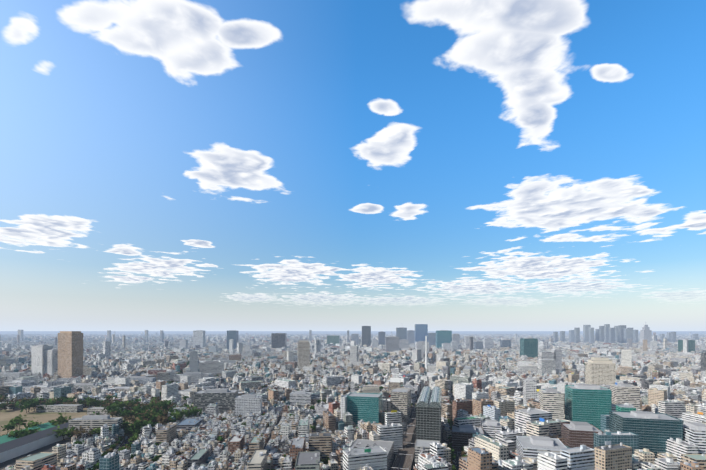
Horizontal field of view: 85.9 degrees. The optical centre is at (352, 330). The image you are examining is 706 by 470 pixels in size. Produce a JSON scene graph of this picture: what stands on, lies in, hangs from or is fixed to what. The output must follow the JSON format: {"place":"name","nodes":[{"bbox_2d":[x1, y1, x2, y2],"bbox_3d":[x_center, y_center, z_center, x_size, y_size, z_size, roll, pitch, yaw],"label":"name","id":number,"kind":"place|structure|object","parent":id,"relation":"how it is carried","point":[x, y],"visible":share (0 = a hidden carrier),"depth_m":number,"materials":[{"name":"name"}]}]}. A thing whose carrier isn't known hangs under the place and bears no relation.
{"place":"outdoors","nodes":[
{"label":"outdoors","id":0,"kind":"place"},
{"bbox_2d":[0,406,165,440],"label":"park lawn","id":1,"kind":"structure","parent":0,"point":[7,416],"depth_m":753.42,"materials":[{"name":"beige soil"}]},
{"bbox_2d":[0,402,125,415],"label":"park blocks","id":2,"kind":"structure","parent":1,"relation":"on","point":[72,408],"depth_m":791.36,"materials":[{"name":"white concrete"}]},
{"bbox_2d":[0,331,705,469],"bbox_3d":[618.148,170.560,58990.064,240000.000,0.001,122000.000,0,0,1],"label":"ground","id":3,"kind":"structure","parent":0,"point":[5,464],"depth_m":22790.75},
{"bbox_2d":[0,422,68,462],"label":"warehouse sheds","id":4,"kind":"object","parent":3,"relation":"on","point":[11,447],"visible":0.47,"depth_m":546.23,"materials":[{"name":"grey metal"}]},
{"bbox_2d":[0,393,202,439],"bbox_3d":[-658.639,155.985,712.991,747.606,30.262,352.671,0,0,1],"label":"park trees","id":5,"kind":"object","parent":3,"relation":"on","point":[160,415],"visible":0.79,"depth_m":713.63,"materials":[{"name":"green plant"}]},
{"bbox_2d":[97,363,462,469],"bbox_3d":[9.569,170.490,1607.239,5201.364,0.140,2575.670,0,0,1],"label":"roads","id":6,"kind":"structure","parent":3,"relation":"on","point":[456,462],"depth_m":546.10,"materials":[{"name":"grey asphalt"}]},
{"bbox_2d":[115,373,459,461],"bbox_3d":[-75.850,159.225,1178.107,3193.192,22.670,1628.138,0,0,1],"label":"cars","id":7,"kind":"object","parent":3,"relation":"on","point":[368,445],"visible":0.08,"depth_m":501.33,"materials":[{"name":"white metal"}]},
{"bbox_2d":[4,357,699,469],"bbox_3d":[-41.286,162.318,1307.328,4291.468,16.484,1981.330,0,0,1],"label":"street trees","id":8,"kind":"object","parent":3,"relation":"on","point":[156,457],"visible":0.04,"depth_m":593.05,"materials":[{"name":"green plant"}]},
{"bbox_2d":[0,351,705,469],"bbox_3d":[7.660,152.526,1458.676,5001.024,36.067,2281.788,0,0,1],"label":"city","id":9,"kind":"object","parent":3,"relation":"on","point":[206,433],"visible":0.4,"depth_m":706.79},
{"bbox_2d":[0,338,705,399],"bbox_3d":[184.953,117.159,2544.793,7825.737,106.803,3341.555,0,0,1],"label":"city blocks","id":10,"kind":"structure","parent":3,"relation":"on","point":[524,366],"depth_m":1549.56,"materials":[{"name":"grey concrete"}]},
{"bbox_2d":[0,334,705,355],"bbox_3d":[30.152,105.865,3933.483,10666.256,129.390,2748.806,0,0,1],"label":"city buildings","id":11,"kind":"structure","parent":3,"relation":"on","point":[127,349],"depth_m":3491.76,"materials":[{"name":"grey concrete"}]},
{"bbox_2d":[0,331,705,342],"bbox_3d":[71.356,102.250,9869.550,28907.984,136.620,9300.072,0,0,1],"label":"city","id":12,"kind":"object","parent":3,"relation":"on","point":[247,337],"visible":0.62,"depth_m":7782.37},
{"bbox_2d":[0,324,705,469],"bbox_3d":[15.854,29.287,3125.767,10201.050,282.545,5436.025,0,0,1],"label":"buildings","id":13,"kind":"structure","parent":3,"relation":"on","point":[589,402],"depth_m":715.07,"materials":[{"name":"grey concrete"}]},
{"bbox_2d":[416,386,441,407],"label":"rooftop","id":14,"kind":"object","parent":13,"relation":"attached to","point":[429,397],"depth_m":543.12,"materials":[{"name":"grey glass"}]},
{"bbox_2d":[390,355,435,469],"bbox_3d":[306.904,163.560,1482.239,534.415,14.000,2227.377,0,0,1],"label":"road","id":15,"kind":"structure","parent":3,"relation":"on","point":[403,460],"depth_m":529.39,"materials":[{"name":"grey asphalt"}]},
{"bbox_2d":[425,336,426,368],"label":"chimney","id":16,"kind":"object","parent":3,"relation":"on","point":[426,354],"visible":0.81,"depth_m":1523.55,"materials":[{"name":"white concrete"}]},
{"bbox_2d":[0,0,705,330],"label":"sky","id":17,"kind":"structure","parent":0,"point":[166,165],"materials":[{"name":"blue"}]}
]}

